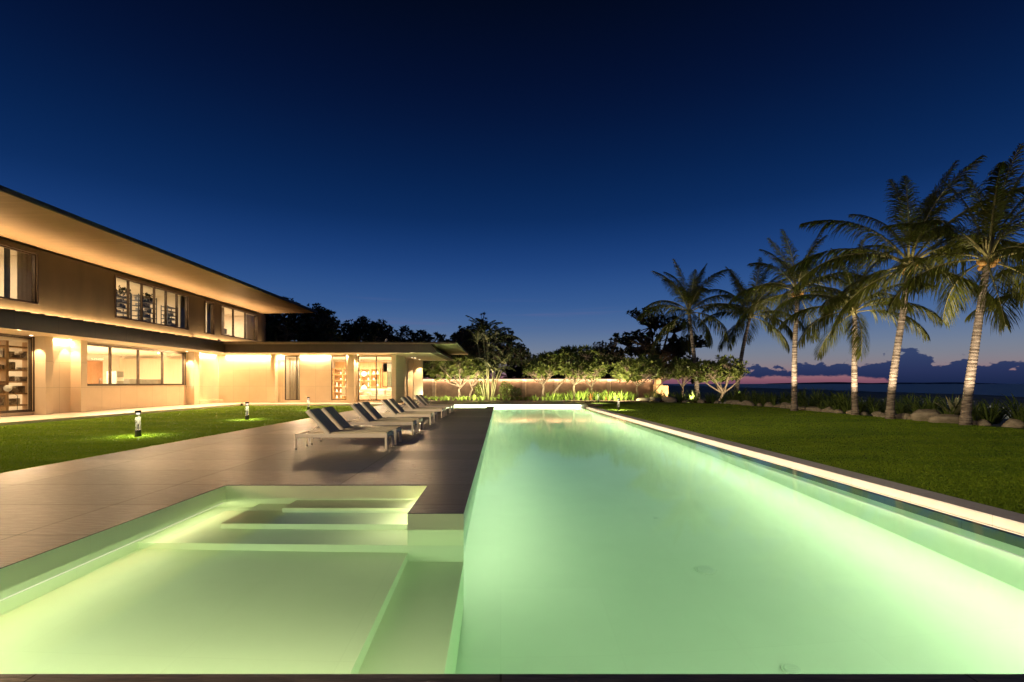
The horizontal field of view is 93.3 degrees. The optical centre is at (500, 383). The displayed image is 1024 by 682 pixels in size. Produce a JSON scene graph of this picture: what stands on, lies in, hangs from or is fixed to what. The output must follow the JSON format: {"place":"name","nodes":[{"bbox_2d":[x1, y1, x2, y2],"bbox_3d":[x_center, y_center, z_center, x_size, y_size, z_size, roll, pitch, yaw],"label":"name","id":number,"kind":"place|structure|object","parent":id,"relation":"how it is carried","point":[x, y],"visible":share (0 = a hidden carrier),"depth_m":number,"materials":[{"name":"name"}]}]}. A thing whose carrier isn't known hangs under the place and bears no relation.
{"place":"outdoors","nodes":[
{"label":"outdoors","id":0,"kind":"place"},
{"bbox_2d":[0,405,376,472],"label":"lawn","id":1,"kind":"structure","parent":0,"point":[173,429],"depth_m":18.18,"materials":[{"name":"plant"}]},
{"bbox_2d":[135,410,140,436],"bbox_3d":[-10.500,1.150,14.000,0.156,0.760,0.156,0,0,0],"label":"bollard light","id":2,"kind":"object","parent":1,"relation":"on","point":[138,431],"visible":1,"depth_m":13.95,"materials":[{"name":"black metal"}]},
{"bbox_2d":[0,402,404,425],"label":"house path","id":3,"kind":"structure","parent":0,"point":[15,420],"depth_m":24.79,"materials":[{"name":"stone"}]},
{"bbox_2d":[0,185,468,416],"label":"house","id":4,"kind":"structure","parent":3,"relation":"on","point":[65,323],"depth_m":27.86,"materials":[{"name":"paint"}]},
{"bbox_2d":[4,248,9,297],"bbox_3d":[-22.000,-4.675,21.570,0.112,2.750,0.300,0,0,0],"label":"curtain","id":5,"kind":"object","parent":4,"relation":"hanging from","point":[6,272],"visible":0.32,"depth_m":21.52,"materials":[{"name":"fabric"}]},
{"bbox_2d":[0,340,26,410],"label":"bookcase","id":6,"kind":"object","parent":4,"relation":"in","point":[6,367],"visible":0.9,"depth_m":22.52,"materials":[{"name":"wood"}]},
{"bbox_2d":[0,333,34,413],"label":"window","id":7,"kind":"structure","parent":4,"relation":"in","point":[29,409],"depth_m":22.06,"materials":[{"name":"brown metal"}]},
{"bbox_2d":[0,243,38,304],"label":"window","id":8,"kind":"structure","parent":4,"relation":"in","point":[5,246],"depth_m":22.24,"materials":[{"name":"wood"}]},
{"bbox_2d":[17,251,30,300],"bbox_3d":[-21.950,-4.675,22.350,0.032,2.750,0.800,0,0,0],"label":"curtain","id":9,"kind":"object","parent":4,"relation":"hanging from","point":[23,276],"visible":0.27,"depth_m":22.24,"materials":[{"name":"fabric"}]},
{"bbox_2d":[87,360,102,383],"bbox_3d":[-28.331,-0.100,33.700,0.138,3.000,1.500,0,0,0],"label":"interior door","id":10,"kind":"structure","parent":4,"relation":"attached to","point":[94,372],"depth_m":33.75,"materials":[{"name":"wood"}]},
{"bbox_2d":[106,371,123,383],"bbox_3d":[-23.188,0.325,29.100,0.625,2.150,0.560,0,0,0],"label":"drawer unit","id":11,"kind":"object","parent":4,"relation":"in","point":[117,377],"visible":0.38,"depth_m":28.84,"materials":[{"name":"white paint"}]},
{"bbox_2d":[116,289,130,318],"bbox_3d":[-22.500,-4.375,28.550,0.480,2.250,1.140,0,0,0],"label":"shelving rack","id":12,"kind":"object","parent":4,"relation":"in","point":[120,302],"visible":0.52,"depth_m":28.60,"materials":[{"name":"metal"}]},
{"bbox_2d":[87,343,185,385],"bbox_3d":[-21.455,-1.005,28.650,0.210,2.210,8.300,0,0,0],"label":"window","id":13,"kind":"structure","parent":4,"relation":"in","point":[110,347],"depth_m":28.62,"materials":[{"name":"brown metal"}]},
{"bbox_2d":[124,379,160,383],"bbox_3d":[-23.065,0.530,31.100,0.670,1.660,3.000,0,0,0],"label":"cabinet","id":14,"kind":"object","parent":4,"relation":"in","point":[143,381],"visible":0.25,"depth_m":30.82,"materials":[{"name":"wood"}]},
{"bbox_2d":[131,294,156,322],"bbox_3d":[-22.500,-4.400,30.525,0.480,2.300,1.590,0,0,0],"label":"shelving rack","id":15,"kind":"object","parent":4,"relation":"in","point":[147,310],"visible":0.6,"depth_m":30.44,"materials":[{"name":"metal"}]},
{"bbox_2d":[119,358,180,383],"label":"wall panel","id":16,"kind":"structure","parent":4,"relation":"attached to","point":[149,368],"depth_m":36.14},
{"bbox_2d":[115,275,188,329],"bbox_3d":[-21.455,-4.860,29.975,0.210,2.380,6.350,0,0,0],"label":"window","id":17,"kind":"structure","parent":4,"relation":"in","point":[123,278],"depth_m":29.95,"materials":[{"name":"brown metal"}]},
{"bbox_2d":[161,305,174,325],"bbox_3d":[-22.500,-4.250,32.850,0.480,2.000,1.040,0,0,0],"label":"shelving rack","id":18,"kind":"object","parent":4,"relation":"in","point":[169,315],"visible":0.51,"depth_m":32.69,"materials":[{"name":"metal"}]},
{"bbox_2d":[180,296,183,327],"bbox_3d":[-21.950,-4.675,33.450,0.112,2.750,0.600,0,0,0],"label":"curtain","id":19,"kind":"object","parent":4,"relation":"hanging from","point":[181,311],"visible":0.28,"depth_m":33.29,"materials":[{"name":"fabric"}]},
{"bbox_2d":[207,303,209,332],"bbox_3d":[-21.950,-4.675,36.360,0.112,2.750,0.440,0,0,0],"label":"curtain","id":20,"kind":"object","parent":4,"relation":"hanging from","point":[208,317],"visible":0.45,"depth_m":36.27,"materials":[{"name":"fabric"}]},
{"bbox_2d":[205,300,214,334],"bbox_3d":[-21.455,-4.840,35.525,0.210,2.420,1.150,0,0,0],"label":"window","id":21,"kind":"structure","parent":4,"relation":"in","point":[206,301],"depth_m":36.00,"materials":[{"name":"brown metal"}]},
{"bbox_2d":[221,304,257,340],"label":"window","id":22,"kind":"structure","parent":4,"relation":"in","point":[256,316],"depth_m":40.55,"materials":[{"name":"brown metal"}]},
{"bbox_2d":[246,314,253,339],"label":"curtain","id":23,"kind":"object","parent":4,"relation":"hanging from","point":[249,326],"visible":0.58,"depth_m":42.34,"materials":[{"name":"fabric"}]},
{"bbox_2d":[285,356,299,399],"bbox_3d":[-15.825,-0.445,36.790,1.150,3.350,0.120,0,0,0],"label":"window","id":24,"kind":"structure","parent":4,"relation":"in","point":[285,356],"depth_m":36.73,"materials":[{"name":"brown metal"}]},
{"bbox_2d":[289,361,298,398],"bbox_3d":[-16.500,-0.210,38.600,0.800,3.180,0.111,0,0,0],"label":"curtain","id":25,"kind":"object","parent":4,"relation":"hanging from","point":[292,379],"visible":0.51,"depth_m":38.61,"materials":[{"name":"fabric"}]},
{"bbox_2d":[331,356,345,399],"bbox_3d":[-12.295,-0.445,36.790,1.150,3.350,0.120,0,0,0],"label":"window","id":26,"kind":"structure","parent":4,"relation":"in","point":[331,356],"depth_m":36.73,"materials":[{"name":"brown metal"}]},
{"bbox_2d":[333,368,380,399],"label":"shelving unit","id":27,"kind":"object","parent":4,"relation":"in","point":[361,380],"visible":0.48,"depth_m":41.77,"materials":[{"name":"white paint"}]},
{"bbox_2d":[335,362,386,399],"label":"wall panel","id":28,"kind":"structure","parent":4,"relation":"attached to","point":[361,365],"depth_m":42.30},
{"bbox_2d":[382,363,391,386],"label":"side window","id":29,"kind":"structure","parent":28,"relation":"attached to","point":[389,374],"depth_m":42.30,"materials":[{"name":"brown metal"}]},
{"bbox_2d":[359,389,371,398],"bbox_3d":[-11.000,0.825,38.940,1.020,0.850,0.880,0,0,0],"label":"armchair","id":30,"kind":"object","parent":4,"relation":"on","point":[363,395],"visible":0.65,"depth_m":38.65,"materials":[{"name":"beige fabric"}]},
{"bbox_2d":[358,356,391,400],"bbox_3d":[-9.510,-0.420,36.790,2.620,3.400,0.120,0,0,0],"label":"window","id":31,"kind":"structure","parent":4,"relation":"in","point":[358,356],"depth_m":36.73,"materials":[{"name":"brown metal"}]},
{"bbox_2d":[365,389,391,399],"bbox_3d":[-9.400,0.900,39.250,2.940,1.000,1.000,0,0,0],"label":"sofa","id":32,"kind":"object","parent":4,"relation":"in","point":[384,393],"visible":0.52,"depth_m":39.38,"materials":[{"name":"beige fabric"}]},
{"bbox_2d":[0,401,1023,681],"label":"pool deck","id":33,"kind":"structure","parent":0,"point":[48,507],"depth_m":7.42,"materials":[{"name":"stone"}]},
{"bbox_2d":[295,408,393,449],"bbox_3d":[-3.606,1.041,11.240,2.088,0.919,0.680,0,0,0],"label":"sun lounger","id":34,"kind":"object","parent":33,"relation":"on","point":[323,422],"visible":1,"depth_m":10.95,"materials":[{"name":"beige metal"}]},
{"bbox_2d":[311,406,400,444],"bbox_3d":[-3.608,1.041,12.170,2.088,0.919,0.680,0,0,-1],"label":"sun lounger","id":35,"kind":"object","parent":33,"relation":"on","point":[335,417],"visible":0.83,"depth_m":11.95,"materials":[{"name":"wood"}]},
{"bbox_2d":[347,403,416,434],"bbox_3d":[-3.606,1.041,14.490,2.088,0.919,0.680,0,0,0],"label":"sun lounger","id":36,"kind":"object","parent":33,"relation":"on","point":[364,414],"visible":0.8,"depth_m":14.17,"materials":[{"name":"beige metal"}]},
{"bbox_2d":[353,402,422,431],"bbox_3d":[-3.596,1.041,15.454,2.088,0.919,0.680,0,0,1],"label":"sun lounger","id":37,"kind":"object","parent":33,"relation":"on","point":[372,411],"visible":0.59,"depth_m":15.26,"materials":[{"name":"beige metal"}]},
{"bbox_2d":[379,399,432,424],"bbox_3d":[-3.605,1.041,18.034,2.088,0.919,0.680,0,0,0],"label":"sun lounger","id":38,"kind":"object","parent":33,"relation":"on","point":[386,403],"visible":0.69,"depth_m":17.72,"materials":[{"name":"beige metal"}]},
{"bbox_2d":[383,398,436,422],"bbox_3d":[-3.586,1.041,19.009,2.088,0.919,0.680,0,0,1],"label":"sun lounger","id":39,"kind":"object","parent":33,"relation":"on","point":[396,405],"visible":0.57,"depth_m":18.77,"materials":[{"name":"beige metal"}]},
{"bbox_2d":[400,397,443,417],"bbox_3d":[-3.606,1.041,21.559,2.088,0.919,0.680,0,0,1],"label":"sun lounger","id":40,"kind":"object","parent":33,"relation":"on","point":[406,401],"visible":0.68,"depth_m":21.23,"materials":[{"name":"beige metal"}]},
{"bbox_2d":[403,396,446,416],"bbox_3d":[-3.594,1.041,22.481,2.088,0.919,0.680,0,0,0],"label":"sun lounger","id":41,"kind":"object","parent":33,"relation":"on","point":[414,404],"visible":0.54,"depth_m":22.34,"materials":[{"name":"beige metal"}]},
{"bbox_2d":[414,395,450,412],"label":"sun lounger","id":42,"kind":"object","parent":33,"relation":"on","point":[420,400],"visible":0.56,"depth_m":24.75,"materials":[{"name":"beige metal"}]},
{"bbox_2d":[417,394,453,411],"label":"sun lounger","id":43,"kind":"object","parent":33,"relation":"on","point":[426,401],"visible":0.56,"depth_m":25.74,"materials":[{"name":"beige metal"}]},
{"bbox_2d":[0,0,1023,408],"label":"sky","id":44,"kind":"structure","parent":0,"point":[427,165],"materials":[{"name":"blue"}]},
{"bbox_2d":[593,402,1023,513],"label":"lawn","id":45,"kind":"structure","parent":0,"point":[682,403],"depth_m":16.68,"materials":[{"name":"plant"}]},
{"bbox_2d":[728,226,870,410],"bbox_3d":[18.192,-3.857,29.387,7.236,11.018,7.904,0,0,0],"label":"coconut palm","id":46,"kind":"object","parent":45,"relation":"on","point":[771,286],"visible":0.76,"depth_m":29.32,"materials":[{"name":"green plant"}]},
{"bbox_2d":[777,239,942,414],"bbox_3d":[18.609,-2.821,25.453,7.043,8.954,6.776,0,0,0],"label":"coconut palm","id":47,"kind":"object","parent":45,"relation":"on","point":[856,333],"visible":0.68,"depth_m":25.18,"materials":[{"name":"green plant"}]},
{"bbox_2d":[786,155,1023,418],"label":"coconut palm","id":48,"kind":"object","parent":45,"relation":"on","point":[928,212],"visible":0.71,"depth_m":22.48,"materials":[{"name":"green plant"}]},
{"bbox_2d":[928,414,959,423],"bbox_3d":[18.667,1.516,20.314,1.169,0.490,0.773,0,0,31],"label":"boulder","id":49,"kind":"object","parent":45,"relation":"on","point":[945,418],"visible":0.75,"depth_m":20.11,"materials":[{"name":"stone"}]},
{"bbox_2d":[878,143,1023,424],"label":"coconut palm","id":50,"kind":"object","parent":45,"relation":"on","point":[990,226],"visible":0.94,"depth_m":18.97,"materials":[{"name":"green plant"}]},
{"bbox_2d":[976,419,991,425],"bbox_3d":[19.128,1.596,19.127,0.373,0.367,0.382,0,0,2],"label":"boulder","id":51,"kind":"object","parent":45,"relation":"on","point":[982,422],"visible":0.72,"depth_m":19.04,"materials":[{"name":"stone"}]},
{"bbox_2d":[603,413,1022,534],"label":"ground","id":52,"kind":"structure","parent":0,"point":[856,486],"depth_m":7.90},
{"bbox_2d":[262,296,316,341],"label":"background tree","id":53,"kind":"object","parent":52,"relation":"on","point":[277,330],"visible":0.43,"depth_m":57.03,"materials":[{"name":"green plant"}]},
{"bbox_2d":[298,303,341,341],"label":"background tree","id":54,"kind":"object","parent":52,"relation":"on","point":[323,315],"visible":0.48,"depth_m":57.97,"materials":[{"name":"green plant"}]},
{"bbox_2d":[313,311,342,341],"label":"background tree","id":55,"kind":"object","parent":52,"relation":"on","point":[329,336],"visible":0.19,"depth_m":56.85,"materials":[{"name":"green plant"}]},
{"bbox_2d":[333,319,382,341],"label":"background tree","id":56,"kind":"object","parent":52,"relation":"on","point":[354,331],"visible":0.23,"depth_m":61.03,"materials":[{"name":"green plant"}]},
{"bbox_2d":[353,319,403,341],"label":"background tree","id":57,"kind":"object","parent":52,"relation":"on","point":[375,330],"visible":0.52,"depth_m":58.04,"materials":[{"name":"green plant"}]},
{"bbox_2d":[400,334,426,341],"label":"background tree","id":58,"kind":"object","parent":52,"relation":"on","point":[410,339],"visible":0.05,"depth_m":61.54,"materials":[{"name":"green plant"}]},
{"bbox_2d":[407,331,453,377],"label":"background tree","id":59,"kind":"object","parent":52,"relation":"on","point":[430,338],"visible":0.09,"depth_m":55.81,"materials":[{"name":"green plant"}]},
{"bbox_2d":[284,315,619,377],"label":"distant wood","id":60,"kind":"object","parent":52,"relation":"on","point":[403,329],"visible":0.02,"depth_m":66.50,"materials":[{"name":"green plant"}]},
{"bbox_2d":[445,325,486,358],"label":"background tree","id":61,"kind":"object","parent":52,"relation":"on","point":[458,337],"visible":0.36,"depth_m":52.99,"materials":[{"name":"green plant"}]},
{"bbox_2d":[453,312,494,376],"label":"background tree","id":62,"kind":"object","parent":52,"relation":"on","point":[473,338],"visible":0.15,"depth_m":52.54,"materials":[{"name":"green plant"}]},
{"bbox_2d":[481,329,531,377],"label":"background tree","id":63,"kind":"object","parent":52,"relation":"on","point":[520,353],"visible":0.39,"depth_m":53.92,"materials":[{"name":"green plant"}]},
{"bbox_2d":[0,404,1023,591],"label":"pool basin","id":64,"kind":"object","parent":52,"relation":"in","point":[12,575],"visible":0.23,"depth_m":6.98,"materials":[{"name":"concrete"}]},
{"bbox_2d":[0,407,1023,673],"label":"pool water","id":65,"kind":"structure","parent":64,"relation":"in","point":[586,541],"depth_m":4.13,"materials":[{"name":"liquid"}]},
{"bbox_2d":[504,354,560,377],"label":"background tree","id":66,"kind":"object","parent":52,"relation":"on","point":[512,373],"visible":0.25,"depth_m":55.63,"materials":[{"name":"green plant"}]},
{"bbox_2d":[413,399,711,402],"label":"planting bed","id":67,"kind":"object","parent":52,"relation":"on","point":[603,401],"visible":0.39,"depth_m":44.02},
{"bbox_2d":[423,354,483,399],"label":"frangipani tree","id":68,"kind":"object","parent":67,"relation":"on","point":[454,367],"visible":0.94,"depth_m":45.63,"materials":[{"name":"green plant"}]},
{"bbox_2d":[457,355,490,397],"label":"frangipani tree","id":69,"kind":"object","parent":67,"relation":"on","point":[477,373],"visible":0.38,"depth_m":46.34,"materials":[{"name":"green plant"}]},
{"bbox_2d":[473,381,485,398],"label":"leafy shrub","id":70,"kind":"object","parent":67,"relation":"on","point":[478,390],"visible":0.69,"depth_m":47.38,"materials":[{"name":"green plant"}]},
{"bbox_2d":[460,315,522,399],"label":"cane palm","id":71,"kind":"object","parent":67,"relation":"on","point":[491,364],"visible":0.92,"depth_m":46.33,"materials":[{"name":"green plant"}]},
{"bbox_2d":[499,381,512,398],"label":"leafy shrub","id":72,"kind":"object","parent":67,"relation":"on","point":[509,387],"visible":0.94,"depth_m":47.22,"materials":[{"name":"green plant"}]},
{"bbox_2d":[423,378,652,398],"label":"garden wall","id":73,"kind":"structure","parent":67,"relation":"on","point":[529,387],"depth_m":48.90,"materials":[{"name":"stone"}]},
{"bbox_2d":[521,349,559,399],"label":"frangipani tree","id":74,"kind":"object","parent":67,"relation":"on","point":[544,366],"visible":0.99,"depth_m":45.57,"materials":[{"name":"green plant"}]},
{"bbox_2d":[557,351,594,399],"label":"frangipani tree","id":75,"kind":"object","parent":67,"relation":"on","point":[570,365],"visible":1,"depth_m":44.70,"materials":[{"name":"green plant"}]},
{"bbox_2d":[551,344,600,396],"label":"frangipani tree","id":76,"kind":"object","parent":67,"relation":"on","point":[587,354],"visible":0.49,"depth_m":46.30,"materials":[{"name":"green plant"}]},
{"bbox_2d":[580,356,609,399],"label":"frangipani tree","id":77,"kind":"object","parent":67,"relation":"on","point":[599,367],"visible":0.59,"depth_m":45.93,"materials":[{"name":"green plant"}]},
{"bbox_2d":[609,353,666,399],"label":"frangipani tree","id":78,"kind":"object","parent":67,"relation":"on","point":[633,370],"visible":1,"depth_m":45.77,"materials":[{"name":"green plant"}]},
{"bbox_2d":[653,378,667,396],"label":"gate pedestal","id":79,"kind":"object","parent":67,"relation":"on","point":[657,382],"visible":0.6,"depth_m":48.20,"materials":[{"name":"stone"}]},
{"bbox_2d":[651,366,677,396],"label":"frangipani tree","id":80,"kind":"object","parent":67,"relation":"on","point":[668,375],"visible":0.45,"depth_m":47.45,"materials":[{"name":"green plant"}]},
{"bbox_2d":[666,356,693,397],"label":"frangipani tree","id":81,"kind":"object","parent":67,"relation":"on","point":[680,365],"visible":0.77,"depth_m":46.96,"materials":[{"name":"green plant"}]},
{"bbox_2d":[636,259,747,399],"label":"coconut palm","id":82,"kind":"object","parent":67,"relation":"on","point":[695,291],"visible":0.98,"depth_m":46.71,"materials":[{"name":"green plant"}]},
{"bbox_2d":[564,351,618,377],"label":"background tree","id":83,"kind":"object","parent":52,"relation":"on","point":[615,359],"visible":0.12,"depth_m":55.27,"materials":[{"name":"green plant"}]},
{"bbox_2d":[576,340,621,375],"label":"sea almond tree","id":84,"kind":"object","parent":52,"relation":"on","point":[601,346],"visible":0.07,"depth_m":56.47,"materials":[{"name":"green plant"}]},
{"bbox_2d":[593,306,709,384],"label":"sea almond tree","id":85,"kind":"object","parent":52,"relation":"on","point":[671,349],"visible":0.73,"depth_m":52.82,"materials":[{"name":"green plant"}]},
{"bbox_2d":[836,395,859,410],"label":"border plant","id":86,"kind":"object","parent":52,"relation":"on","point":[847,407],"visible":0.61,"depth_m":27.00,"materials":[{"name":"green plant"}]},
{"bbox_2d":[895,401,913,413],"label":"border plant","id":87,"kind":"object","parent":52,"relation":"on","point":[899,409],"visible":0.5,"depth_m":23.40,"materials":[{"name":"green plant"}]},
{"bbox_2d":[910,409,940,420],"bbox_3d":[18.723,1.445,21.311,1.087,0.667,0.752,0,0,34],"label":"boulder","id":88,"kind":"object","parent":52,"relation":"on","point":[921,415],"visible":0.56,"depth_m":21.13,"materials":[{"name":"stone"}]},
{"bbox_2d":[934,396,961,414],"bbox_3d":[19.205,1.016,20.625,1.816,1.267,1.907,0,0,-3],"label":"border plant","id":89,"kind":"object","parent":52,"relation":"on","point":[945,406],"visible":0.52,"depth_m":20.72,"materials":[{"name":"green plant"}]},
{"bbox_2d":[972,403,989,420],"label":"border plant","id":90,"kind":"object","parent":52,"relation":"on","point":[975,416],"visible":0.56,"depth_m":19.52,"materials":[{"name":"green plant"}]},
{"bbox_2d":[972,398,1009,424],"bbox_3d":[19.349,1.048,19.278,1.792,1.204,1.707,0,0,-21],"label":"border plant","id":91,"kind":"object","parent":52,"relation":"on","point":[991,419],"visible":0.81,"depth_m":19.25,"materials":[{"name":"green plant"}]},
{"bbox_2d":[1001,418,1023,427],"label":"boulder","id":92,"kind":"object","parent":52,"relation":"on","point":[1013,423],"visible":0.69,"depth_m":18.24,"materials":[{"name":"stone"}]},
{"bbox_2d":[661,384,1023,396],"bbox_3d":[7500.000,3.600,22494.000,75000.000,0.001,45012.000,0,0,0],"label":"sea","id":93,"kind":"structure","parent":0,"point":[1016,390],"depth_m":470.96,"materials":[{"name":"blue liquid"}]},
{"bbox_2d":[668,386,1023,426],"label":"beach","id":94,"kind":"structure","parent":0,"point":[864,394],"depth_m":77.55,"materials":[{"name":"sand"}]},
{"bbox_2d":[685,354,749,400],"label":"frangipani tree","id":95,"kind":"object","parent":94,"relation":"on","point":[722,368],"visible":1,"depth_m":44.96,"materials":[{"name":"green plant"}]},
{"bbox_2d":[697,257,811,392],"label":"coconut palm","id":96,"kind":"object","parent":94,"relation":"on","point":[738,287],"visible":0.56,"depth_m":49.62,"materials":[{"name":"green plant"}]},
{"bbox_2d":[803,387,828,405],"bbox_3d":[20.840,0.893,31.819,2.622,1.515,2.543,0,0,-27],"label":"border plant","id":97,"kind":"object","parent":94,"relation":"on","point":[813,394],"visible":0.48,"depth_m":32.08,"materials":[{"name":"green plant"}]},
{"bbox_2d":[827,390,861,412],"bbox_3d":[19.864,0.966,27.924,2.436,1.368,2.362,0,0,-27],"label":"border plant","id":98,"kind":"object","parent":94,"relation":"on","point":[843,410],"visible":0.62,"depth_m":27.66,"materials":[{"name":"green plant"}]},
{"bbox_2d":[858,394,882,413],"bbox_3d":[19.971,1.093,26.038,2.270,1.115,2.202,0,0,-41],"label":"border plant","id":99,"kind":"object","parent":94,"relation":"on","point":[869,412],"visible":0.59,"depth_m":26.20,"materials":[{"name":"green plant"}]},
{"bbox_2d":[864,399,885,411],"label":"border plant","id":100,"kind":"object","parent":94,"relation":"on","point":[872,408],"visible":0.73,"depth_m":25.29,"materials":[{"name":"green plant"}]},
{"bbox_2d":[895,394,935,413],"bbox_3d":[19.921,1.036,23.046,2.348,1.228,2.421,0,0,-10],"label":"border plant","id":101,"kind":"object","parent":94,"relation":"on","point":[909,405],"visible":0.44,"depth_m":23.17,"materials":[{"name":"green plant"}]},
{"bbox_2d":[905,392,947,410],"bbox_3d":[19.705,0.979,22.020,2.377,1.341,2.451,0,0,-32],"label":"border plant","id":102,"kind":"object","parent":94,"relation":"on","point":[927,400],"visible":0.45,"depth_m":21.89,"materials":[{"name":"green plant"}]},
{"bbox_2d":[933,395,975,414],"bbox_3d":[19.359,0.934,20.548,1.393,0.932,1.437,0,0,21],"label":"agave","id":103,"kind":"object","parent":94,"relation":"on","point":[950,405],"visible":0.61,"depth_m":20.50,"materials":[{"name":"green plant"}]},
{"bbox_2d":[964,266,1023,323],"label":"coconut palm","id":104,"kind":"object","parent":94,"relation":"on","point":[969,316],"visible":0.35,"depth_m":20.53,"materials":[{"name":"green plant"}]},
{"bbox_2d":[972,398,1022,423],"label":"border plant","id":105,"kind":"object","parent":94,"relation":"on","point":[999,420],"visible":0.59,"depth_m":19.70,"materials":[{"name":"green plant"}]},
{"bbox_2d":[985,392,1023,418],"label":"border plant","id":106,"kind":"object","parent":94,"relation":"on","point":[1010,402],"visible":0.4,"depth_m":19.81,"materials":[{"name":"green plant"}]},
{"bbox_2d":[992,400,1023,421],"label":"border plant","id":107,"kind":"object","parent":94,"relation":"on","point":[1019,417],"visible":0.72,"depth_m":19.05,"materials":[{"name":"green plant"}]},
{"bbox_2d":[768,382,995,383],"bbox_3d":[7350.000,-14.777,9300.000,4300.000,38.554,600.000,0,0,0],"label":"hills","id":108,"kind":"structure","parent":0,"point":[880,383],"depth_m":9127.77,"materials":[{"name":"blue"}]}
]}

